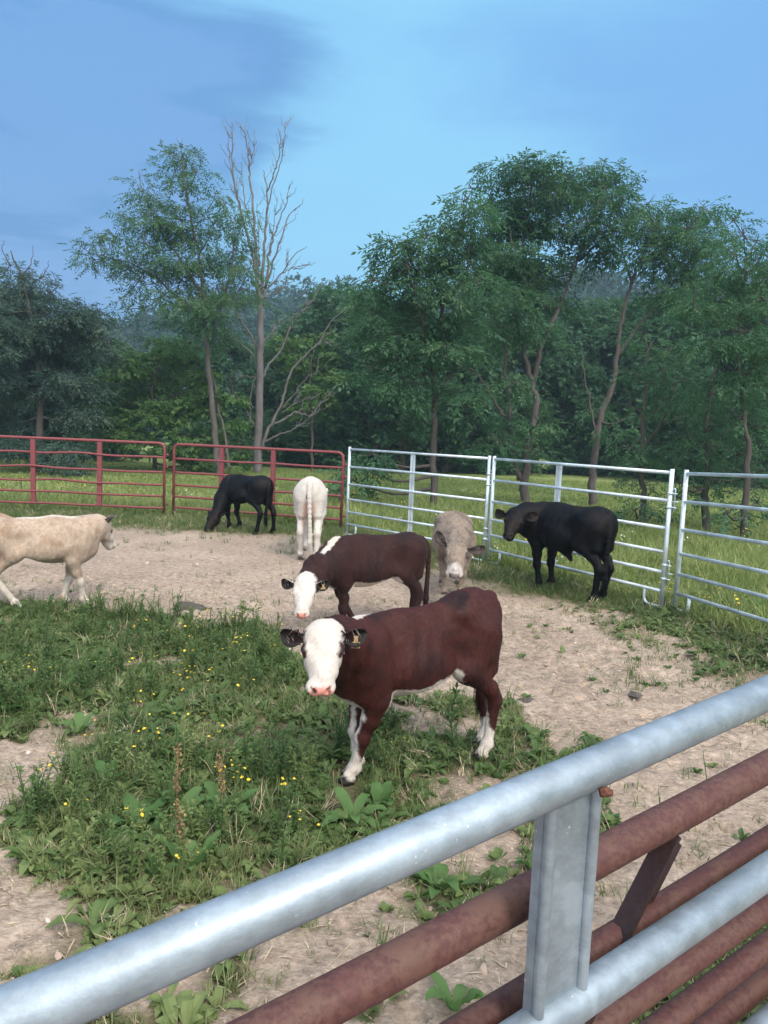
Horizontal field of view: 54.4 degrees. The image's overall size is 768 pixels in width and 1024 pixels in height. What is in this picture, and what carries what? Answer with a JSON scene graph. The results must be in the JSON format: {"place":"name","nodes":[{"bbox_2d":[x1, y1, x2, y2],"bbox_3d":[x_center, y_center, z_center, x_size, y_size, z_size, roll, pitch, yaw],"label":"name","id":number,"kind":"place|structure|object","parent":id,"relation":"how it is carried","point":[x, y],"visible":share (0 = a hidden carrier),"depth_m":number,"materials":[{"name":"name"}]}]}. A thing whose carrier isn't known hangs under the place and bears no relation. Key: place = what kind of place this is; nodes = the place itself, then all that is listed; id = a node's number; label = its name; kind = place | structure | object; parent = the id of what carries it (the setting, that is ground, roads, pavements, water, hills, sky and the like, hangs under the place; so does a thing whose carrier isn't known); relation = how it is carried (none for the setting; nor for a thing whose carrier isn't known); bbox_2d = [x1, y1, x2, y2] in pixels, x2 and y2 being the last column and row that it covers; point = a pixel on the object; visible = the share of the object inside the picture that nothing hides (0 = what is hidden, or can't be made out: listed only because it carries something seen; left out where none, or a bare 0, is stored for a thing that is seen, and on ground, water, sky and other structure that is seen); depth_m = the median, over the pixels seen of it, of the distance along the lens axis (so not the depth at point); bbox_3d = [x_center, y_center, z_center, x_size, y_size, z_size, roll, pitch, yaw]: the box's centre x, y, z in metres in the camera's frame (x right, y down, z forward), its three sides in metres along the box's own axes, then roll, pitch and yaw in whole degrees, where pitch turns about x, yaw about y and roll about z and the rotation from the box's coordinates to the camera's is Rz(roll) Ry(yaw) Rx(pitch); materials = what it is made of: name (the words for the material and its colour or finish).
{"place":"outdoors","nodes":[
{"label":"outdoors","id":0,"kind":"place"},
{"bbox_2d":[0,442,767,1023],"bbox_3d":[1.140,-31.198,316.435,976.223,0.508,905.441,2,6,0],"label":"ground","id":1,"kind":"structure","parent":0,"point":[222,560],"depth_m":4.67,"materials":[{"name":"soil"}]},
{"bbox_2d":[0,513,13,517],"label":"dirt mound","id":2,"kind":"object","parent":1,"relation":"on","point":[3,515],"visible":0.18,"depth_m":11.99,"materials":[{"name":"soil"}]},
{"bbox_2d":[0,614,17,652],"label":"tall weed","id":3,"kind":"object","parent":1,"relation":"on","point":[7,633],"visible":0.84,"depth_m":5.68,"materials":[{"name":"green plant"}]},
{"bbox_2d":[0,695,41,713],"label":"dock plant","id":4,"kind":"object","parent":1,"relation":"on","point":[5,706],"visible":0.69,"depth_m":4.51,"materials":[{"name":"green plant"}]},
{"bbox_2d":[0,346,45,415],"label":"background tree","id":5,"kind":"object","parent":1,"relation":"on","point":[16,398],"visible":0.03,"depth_m":32.89,"materials":[{"name":"green plant"}]},
{"bbox_2d":[11,668,50,685],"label":"dock plant","id":6,"kind":"object","parent":1,"relation":"on","point":[34,674],"visible":0.3,"depth_m":4.99,"materials":[{"name":"green plant"}]},
{"bbox_2d":[37,593,54,641],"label":"tall weed","id":7,"kind":"object","parent":1,"relation":"on","point":[47,615],"visible":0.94,"depth_m":5.84,"materials":[{"name":"green plant"}]},
{"bbox_2d":[0,513,115,606],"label":"calf","id":8,"kind":"object","parent":1,"relation":"on","point":[72,543],"visible":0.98,"depth_m":7.03},
{"bbox_2d":[44,423,91,458],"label":"background shrub","id":9,"kind":"object","parent":1,"relation":"on","point":[71,436],"visible":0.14,"depth_m":33.97,"materials":[{"name":"green plant"}]},
{"bbox_2d":[57,670,84,690],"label":"dock plant","id":10,"kind":"object","parent":1,"relation":"on","point":[63,680],"visible":0.4,"depth_m":4.97,"materials":[{"name":"green plant"}]},
{"bbox_2d":[0,244,146,477],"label":"oak tree","id":11,"kind":"object","parent":1,"relation":"on","point":[40,367],"visible":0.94,"depth_m":24.74,"materials":[{"name":"green plant"}]},
{"bbox_2d":[58,712,94,733],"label":"dock plant","id":12,"kind":"object","parent":1,"relation":"on","point":[79,717],"visible":0.94,"depth_m":4.33,"materials":[{"name":"green plant"}]},
{"bbox_2d":[27,351,131,446],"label":"background tree","id":13,"kind":"object","parent":1,"relation":"on","point":[97,373],"visible":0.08,"depth_m":36.30,"materials":[{"name":"green plant"}]},
{"bbox_2d":[71,602,92,636],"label":"tall weed","id":14,"kind":"object","parent":1,"relation":"on","point":[81,619],"visible":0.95,"depth_m":6.14,"materials":[{"name":"green plant"}]},
{"bbox_2d":[0,435,168,513],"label":"tube gate","id":15,"kind":"structure","parent":1,"relation":"on","point":[33,479],"depth_m":14.48,"materials":[{"name":"red metal"}]},
{"bbox_2d":[75,422,148,461],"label":"background shrub","id":16,"kind":"object","parent":1,"relation":"on","point":[105,450],"visible":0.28,"depth_m":33.81,"materials":[{"name":"green plant"}]},
{"bbox_2d":[95,760,128,783],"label":"dock plant","id":17,"kind":"object","parent":1,"relation":"on","point":[100,764],"visible":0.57,"depth_m":3.69,"materials":[{"name":"green plant"}]},
{"bbox_2d":[92,828,139,852],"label":"dock plant","id":18,"kind":"object","parent":1,"relation":"on","point":[101,847],"visible":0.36,"depth_m":3.12,"materials":[{"name":"green plant"}]},
{"bbox_2d":[90,336,160,454],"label":"background tree","id":19,"kind":"object","parent":1,"relation":"on","point":[107,366],"visible":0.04,"depth_m":39.76,"materials":[{"name":"green plant"}]},
{"bbox_2d":[94,794,167,843],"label":"dock plant","id":20,"kind":"object","parent":1,"relation":"on","point":[156,805],"visible":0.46,"depth_m":3.33,"materials":[{"name":"green plant"}]},
{"bbox_2d":[134,589,148,628],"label":"tall weed","id":21,"kind":"object","parent":1,"relation":"on","point":[141,615],"visible":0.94,"depth_m":6.36,"materials":[{"name":"green plant"}]},
{"bbox_2d":[145,852,179,882],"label":"dock plant","id":22,"kind":"object","parent":1,"relation":"on","point":[153,870],"visible":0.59,"depth_m":2.92,"materials":[{"name":"green plant"}]},
{"bbox_2d":[74,336,253,472],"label":"maple tree","id":23,"kind":"object","parent":1,"relation":"on","point":[155,413],"visible":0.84,"depth_m":28.03,"materials":[{"name":"green plant"}]},
{"bbox_2d":[153,733,188,758],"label":"dock plant","id":24,"kind":"object","parent":1,"relation":"on","point":[171,744],"visible":0.22,"depth_m":3.98,"materials":[{"name":"green plant"}]},
{"bbox_2d":[57,138,285,473],"bbox_3d":[-7.554,-7.502,26.954,7.877,12.383,5.028,2,6,0],"label":"ash tree","id":25,"kind":"object","parent":1,"relation":"on","point":[186,269],"visible":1,"depth_m":26.77,"materials":[{"name":"green plant"}]},
{"bbox_2d":[128,333,221,456],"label":"background tree","id":26,"kind":"object","parent":1,"relation":"on","point":[174,339],"visible":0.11,"depth_m":41.18,"materials":[{"name":"green plant"}]},
{"bbox_2d":[143,743,213,831],"bbox_3d":[-0.967,1.221,3.383,0.286,0.402,0.329,6,7,28],"label":"dock plant","id":27,"kind":"object","parent":1,"relation":"on","point":[192,792],"visible":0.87,"depth_m":3.37,"materials":[{"name":"green plant"}]},
{"bbox_2d":[154,799,221,869],"bbox_3d":[-0.766,1.272,2.964,0.261,0.373,0.185,0,7,-24],"label":"dock plant","id":28,"kind":"object","parent":1,"relation":"on","point":[172,847],"visible":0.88,"depth_m":3.00,"materials":[{"name":"green plant"}]},
{"bbox_2d":[174,601,206,611],"bbox_3d":[-1.944,0.919,7.366,0.365,0.067,0.268,4,6,12],"label":"dung pat","id":29,"kind":"object","parent":1,"relation":"on","point":[196,606],"visible":0.69,"depth_m":7.33,"materials":[{"name":"grey"}]},
{"bbox_2d":[171,420,240,463],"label":"background shrub","id":30,"kind":"object","parent":1,"relation":"on","point":[210,449],"visible":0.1,"depth_m":35.55,"materials":[{"name":"green plant"}]},
{"bbox_2d":[199,750,259,815],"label":"dock plant","id":31,"kind":"object","parent":1,"relation":"on","point":[212,788],"visible":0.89,"depth_m":3.48,"materials":[{"name":"green plant"}]},
{"bbox_2d":[186,333,281,444],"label":"background tree","id":32,"kind":"object","parent":1,"relation":"on","point":[237,355],"visible":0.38,"depth_m":41.12,"materials":[{"name":"green plant"}]},
{"bbox_2d":[204,474,275,534],"bbox_3d":[-2.437,-0.150,12.970,1.281,1.043,0.774,4,6,11],"label":"calf","id":33,"kind":"object","parent":1,"relation":"on","point":[237,490],"visible":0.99,"depth_m":12.77},
{"bbox_2d":[224,736,257,756],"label":"dock plant","id":34,"kind":"object","parent":1,"relation":"on","point":[239,738],"visible":0.4,"depth_m":4.12,"materials":[{"name":"green plant"}]},
{"bbox_2d":[212,411,286,467],"bbox_3d":[-6.355,-3.250,36.170,3.923,3.383,4.270,5,7,26],"label":"background shrub","id":35,"kind":"object","parent":1,"relation":"on","point":[247,440],"visible":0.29,"depth_m":35.79,"materials":[{"name":"green plant"}]},
{"bbox_2d":[172,443,346,526],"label":"tube gate","id":36,"kind":"structure","parent":1,"relation":"on","point":[272,463],"depth_m":14.17,"materials":[{"name":"red metal"}]},
{"bbox_2d":[200,114,345,472],"bbox_3d":[-4.412,-8.852,30.179,6.149,14.965,3.544,2,6,0],"label":"dead tree","id":37,"kind":"object","parent":1,"relation":"on","point":[259,441],"visible":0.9,"depth_m":29.93,"materials":[{"name":"grey wood"}]},
{"bbox_2d":[235,342,310,457],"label":"background tree","id":38,"kind":"object","parent":1,"relation":"on","point":[270,353],"visible":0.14,"depth_m":43.36,"materials":[{"name":"green plant"}]},
{"bbox_2d":[262,413,320,466],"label":"background shrub","id":39,"kind":"object","parent":1,"relation":"on","point":[296,457],"visible":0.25,"depth_m":36.41,"materials":[{"name":"green plant"}]},
{"bbox_2d":[235,310,360,416],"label":"background tree","id":40,"kind":"object","parent":1,"relation":"on","point":[252,361],"depth_m":45.03,"materials":[{"name":"green plant"}]},
{"bbox_2d":[265,328,351,470],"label":"maple tree","id":41,"kind":"object","parent":1,"relation":"on","point":[301,367],"visible":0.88,"depth_m":33.28,"materials":[{"name":"green plant"}]},
{"bbox_2d":[293,476,327,559],"bbox_3d":[-1.062,0.021,10.985,0.484,1.183,1.929,2,6,-3],"label":"cow","id":42,"kind":"object","parent":1,"relation":"on","point":[310,495],"visible":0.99,"depth_m":10.16},
{"bbox_2d":[265,281,370,433],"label":"background tree","id":43,"kind":"object","parent":1,"relation":"on","point":[325,305],"visible":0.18,"depth_m":40.57,"materials":[{"name":"green plant"}]},
{"bbox_2d":[267,408,388,469],"bbox_3d":[-2.520,-3.374,37.277,5.979,3.968,6.508,3,6,6],"label":"background shrub","id":44,"kind":"object","parent":1,"relation":"on","point":[302,436],"visible":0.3,"depth_m":35.79,"materials":[{"name":"green plant"}]},
{"bbox_2d":[281,531,430,618],"bbox_3d":[-0.269,0.643,6.618,1.605,0.918,0.602,-3,8,-43],"label":"calf","id":45,"kind":"object","parent":1,"relation":"on","point":[342,566],"visible":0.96,"depth_m":6.55},
{"bbox_2d":[324,787,387,827],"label":"dock plant","id":46,"kind":"object","parent":1,"relation":"on","point":[343,797],"visible":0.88,"depth_m":3.46,"materials":[{"name":"green plant"}]},
{"bbox_2d":[298,395,429,472],"bbox_3d":[-0.778,-3.608,36.013,6.382,4.466,5.679,6,7,30],"label":"background shrub","id":47,"kind":"object","parent":1,"relation":"on","point":[325,445],"visible":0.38,"depth_m":35.03,"materials":[{"name":"green plant"}]},
{"bbox_2d":[306,287,430,465],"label":"background tree","id":48,"kind":"object","parent":1,"relation":"on","point":[338,341],"visible":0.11,"depth_m":37.23,"materials":[{"name":"green plant"}]},
{"bbox_2d":[1,554,755,1022],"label":"soil clods","id":49,"kind":"object","parent":1,"relation":"on","point":[329,942],"visible":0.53,"depth_m":4.92,"materials":[{"name":"brown soil"}]},
{"bbox_2d":[0,474,757,883],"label":"buttercup","id":50,"kind":"object","parent":1,"relation":"on","point":[238,793],"depth_m":4.89,"materials":[{"name":"yellow plant"}]},
{"bbox_2d":[366,781,397,805],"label":"dock plant","id":51,"kind":"object","parent":1,"relation":"on","point":[379,791],"visible":0.66,"depth_m":3.62,"materials":[{"name":"green plant"}]},
{"bbox_2d":[0,582,767,1023],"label":"weeds","id":52,"kind":"object","parent":1,"relation":"on","point":[168,1004],"visible":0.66,"depth_m":3.88,"materials":[{"name":"green plant"}]},
{"bbox_2d":[0,675,767,1023],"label":"corral panel","id":53,"kind":"object","parent":1,"relation":"on","point":[564,979],"visible":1,"depth_m":0.63,"materials":[{"name":"metal"}]},
{"bbox_2d":[0,491,767,1023],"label":"grass","id":54,"kind":"structure","parent":1,"relation":"on","point":[168,521],"depth_m":4.53,"materials":[{"name":"green plant"}]},
{"bbox_2d":[0,458,767,640],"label":"meadow grass","id":55,"kind":"structure","parent":1,"relation":"on","point":[753,555],"depth_m":15.20,"materials":[{"name":"green plant"}]},
{"bbox_2d":[0,482,767,1023],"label":"dry stalks","id":56,"kind":"object","parent":1,"relation":"on","point":[316,736],"visible":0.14,"depth_m":4.39,"materials":[{"name":"plant"}]},
{"bbox_2d":[280,587,502,786],"bbox_3d":[0.069,0.914,3.882,0.526,0.974,1.537,8,8,44],"label":"calf","id":57,"kind":"object","parent":1,"relation":"on","point":[367,668],"visible":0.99,"depth_m":3.79},
{"bbox_2d":[321,304,497,473],"bbox_3d":[0.950,-5.566,34.175,7.735,7.954,7.615,6,7,28],"label":"background tree","id":58,"kind":"object","parent":1,"relation":"on","point":[406,427],"visible":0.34,"depth_m":33.43,"materials":[{"name":"green plant"}]},
{"bbox_2d":[345,447,491,560],"bbox_3d":[0.450,-0.166,11.711,0.058,1.580,3.168,-3,8,-43],"label":"corral panel","id":59,"kind":"object","parent":1,"relation":"on","point":[411,492],"visible":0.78,"depth_m":11.71,"materials":[{"name":"silver metal"}]},
{"bbox_2d":[317,179,520,504],"bbox_3d":[0.932,-4.042,18.022,4.517,8.093,4.004,3,6,7],"label":"walnut tree","id":60,"kind":"object","parent":1,"relation":"on","point":[442,329],"visible":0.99,"depth_m":17.46,"materials":[{"name":"green plant"}]},
{"bbox_2d":[371,417,470,471],"bbox_3d":[1.599,-3.935,40.172,8.925,5.428,8.200,-3,8,-44],"label":"background shrub","id":61,"kind":"object","parent":1,"relation":"on","point":[425,462],"visible":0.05,"depth_m":37.69,"materials":[{"name":"green plant"}]},
{"bbox_2d":[413,863,461,898],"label":"dock plant","id":62,"kind":"object","parent":1,"relation":"on","point":[429,876],"visible":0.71,"depth_m":3.01,"materials":[{"name":"green plant"}]},
{"bbox_2d":[442,682,462,745],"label":"tall weed","id":63,"kind":"object","parent":1,"relation":"on","point":[452,715],"visible":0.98,"depth_m":4.35,"materials":[{"name":"green plant"}]},
{"bbox_2d":[395,303,515,472],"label":"background tree","id":64,"kind":"object","parent":1,"relation":"on","point":[449,430],"visible":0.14,"depth_m":35.31,"materials":[{"name":"green plant"}]},
{"bbox_2d":[425,971,485,1011],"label":"dock plant","id":65,"kind":"object","parent":1,"relation":"on","point":[442,991],"visible":0.94,"depth_m":2.35,"materials":[{"name":"green plant"}]},
{"bbox_2d":[431,510,485,594],"bbox_3d":[0.807,0.507,8.434,0.562,0.925,1.876,3,6,3],"label":"steer","id":66,"kind":"object","parent":1,"relation":"on","point":[454,546],"visible":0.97,"depth_m":8.10},
{"bbox_2d":[415,403,507,471],"bbox_3d":[3.985,-4.402,41.167,9.132,5.742,8.125,1,6,-18],"label":"background shrub","id":67,"kind":"object","parent":1,"relation":"on","point":[438,457],"visible":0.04,"depth_m":39.10,"materials":[{"name":"green plant"}]},
{"bbox_2d":[226,748,767,1023],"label":"tube gate","id":68,"kind":"structure","parent":1,"relation":"on","point":[732,988],"depth_m":0.83,"materials":[{"name":"brown metal"}]},
{"bbox_2d":[437,312,560,472],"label":"background tree","id":69,"kind":"object","parent":1,"relation":"on","point":[511,357],"visible":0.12,"depth_m":36.90,"materials":[{"name":"green plant"}]},
{"bbox_2d":[449,400,552,475],"bbox_3d":[5.390,-3.523,38.451,5.601,5.119,6.097,-3,8,-44],"label":"background shrub","id":70,"kind":"object","parent":1,"relation":"on","point":[474,465],"visible":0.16,"depth_m":37.15,"materials":[{"name":"green plant"}]},
{"bbox_2d":[517,697,536,702],"bbox_3d":[1.003,1.305,5.184,0.161,0.035,0.124,2,6,0],"label":"dung pat","id":71,"kind":"object","parent":1,"relation":"on","point":[527,699],"visible":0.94,"depth_m":5.17,"materials":[{"name":"grey"}]},
{"bbox_2d":[497,316,609,472],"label":"background tree","id":72,"kind":"object","parent":1,"relation":"on","point":[572,362],"visible":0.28,"depth_m":38.93,"materials":[{"name":"green plant"}]},
{"bbox_2d":[458,146,654,501],"bbox_3d":[4.560,-5.119,21.255,5.611,10.038,5.146,2,6,0],"label":"walnut tree","id":73,"kind":"object","parent":1,"relation":"on","point":[516,266],"visible":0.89,"depth_m":20.48,"materials":[{"name":"green plant"}]},
{"bbox_2d":[495,501,618,602],"bbox_3d":[2.035,0.416,8.883,0.893,1.099,1.479,-10,14,-64],"label":"bull","id":74,"kind":"object","parent":1,"relation":"on","point":[566,530],"visible":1,"depth_m":8.61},
{"bbox_2d":[521,394,631,477],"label":"background shrub","id":75,"kind":"object","parent":1,"relation":"on","point":[565,458],"visible":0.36,"depth_m":40.36,"materials":[{"name":"green plant"}]},
{"bbox_2d":[518,294,640,472],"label":"background tree","id":76,"kind":"object","parent":1,"relation":"on","point":[586,324],"visible":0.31,"depth_m":40.80,"materials":[{"name":"green plant"}]},
{"bbox_2d":[487,456,678,606],"bbox_3d":[2.305,0.167,9.284,0.060,1.580,3.096,-1,7,-31],"label":"corral panel","id":77,"kind":"object","parent":1,"relation":"on","point":[557,487],"visible":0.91,"depth_m":8.64,"materials":[{"name":"silver metal"}]},
{"bbox_2d":[561,294,642,470],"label":"background tree","id":78,"kind":"object","parent":1,"relation":"on","point":[615,316],"visible":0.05,"depth_m":43.61,"materials":[{"name":"green plant"}]},
{"bbox_2d":[563,404,652,476],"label":"background shrub","id":79,"kind":"object","parent":1,"relation":"on","point":[632,474],"depth_m":42.37,"materials":[{"name":"green plant"}]},
{"bbox_2d":[628,691,643,697],"bbox_3d":[1.795,1.301,5.352,0.103,0.027,0.107,-3,8,-40],"label":"dung pat","id":80,"kind":"object","parent":1,"relation":"on","point":[635,694],"visible":1,"depth_m":5.33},
{"bbox_2d":[556,295,719,477],"bbox_3d":[14.052,-6.678,40.539,8.749,10.023,8.887,7,7,35],"label":"background tree","id":81,"kind":"object","parent":1,"relation":"on","point":[623,362],"visible":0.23,"depth_m":39.35,"materials":[{"name":"green plant"}]},
{"bbox_2d":[614,422,672,475],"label":"background shrub","id":82,"kind":"object","parent":1,"relation":"on","point":[655,474],"visible":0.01,"depth_m":43.57,"materials":[{"name":"green plant"}]},
{"bbox_2d":[565,193,748,505],"bbox_3d":[8.075,-4.702,21.672,5.084,9.223,4.370,2,6,0],"label":"walnut tree","id":83,"kind":"object","parent":1,"relation":"on","point":[656,240],"visible":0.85,"depth_m":21.13,"materials":[{"name":"green plant"}]},
{"bbox_2d":[598,327,732,527],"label":"locust tree","id":84,"kind":"object","parent":1,"relation":"on","point":[642,453],"visible":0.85,"depth_m":15.95,"materials":[{"name":"green plant"}]},
{"bbox_2d":[604,285,751,480],"bbox_3d":[15.352,-6.441,38.233,8.884,10.207,8.529,5,6,20],"label":"background tree","id":85,"kind":"object","parent":1,"relation":"on","point":[637,395],"visible":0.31,"depth_m":36.88,"materials":[{"name":"green plant"}]},
{"bbox_2d":[688,750,706,831],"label":"tall weed","id":86,"kind":"object","parent":1,"relation":"on","point":[705,769],"visible":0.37,"depth_m":3.44,"materials":[{"name":"green plant"}]},
{"bbox_2d":[639,368,767,531],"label":"locust tree","id":87,"kind":"object","parent":1,"relation":"on","point":[709,460],"visible":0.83,"depth_m":15.07,"materials":[{"name":"green plant"}]},
{"bbox_2d":[648,291,767,484],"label":"background tree","id":88,"kind":"object","parent":1,"relation":"on","point":[693,451],"visible":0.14,"depth_m":35.88,"materials":[{"name":"green plant"}]},
{"bbox_2d":[655,208,767,541],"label":"walnut tree","id":89,"kind":"object","parent":1,"relation":"on","point":[731,349],"visible":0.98,"depth_m":13.74,"materials":[{"name":"green plant"}]},
{"bbox_2d":[661,282,767,488],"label":"background tree","id":90,"kind":"object","parent":1,"relation":"on","point":[708,373],"visible":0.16,"depth_m":34.15,"materials":[{"name":"green plant"}]},
{"bbox_2d":[673,470,767,622],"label":"corral panel","id":91,"kind":"object","parent":1,"relation":"on","point":[682,529],"visible":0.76,"depth_m":7.44,"materials":[{"name":"silver metal"}]},
{"bbox_2d":[688,461,767,484],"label":"background shrub","id":92,"kind":"object","parent":1,"relation":"on","point":[743,479],"visible":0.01,"depth_m":39.08,"materials":[{"name":"green plant"}]},
{"bbox_2d":[721,310,767,483],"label":"background tree","id":93,"kind":"object","parent":1,"relation":"on","point":[754,425],"visible":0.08,"depth_m":34.37,"materials":[{"name":"green plant"}]},
{"bbox_2d":[746,598,765,606],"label":"dock plant","id":94,"kind":"object","parent":1,"relation":"on","point":[762,600],"visible":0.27,"depth_m":8.22,"materials":[{"name":"green plant"}]},
{"bbox_2d":[0,0,767,336],"label":"sky","id":95,"kind":"structure","parent":0,"point":[392,103],"materials":[{"name":"blue"}]},
{"bbox_2d":[132,305,737,455],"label":"hill","id":96,"kind":"structure","parent":0,"point":[136,349],"depth_m":133.04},
{"bbox_2d":[2,259,767,442],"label":"hill forest","id":97,"kind":"object","parent":96,"relation":"on","point":[615,286],"visible":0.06,"depth_m":129.14,"materials":[{"name":"green plant"}]}
]}

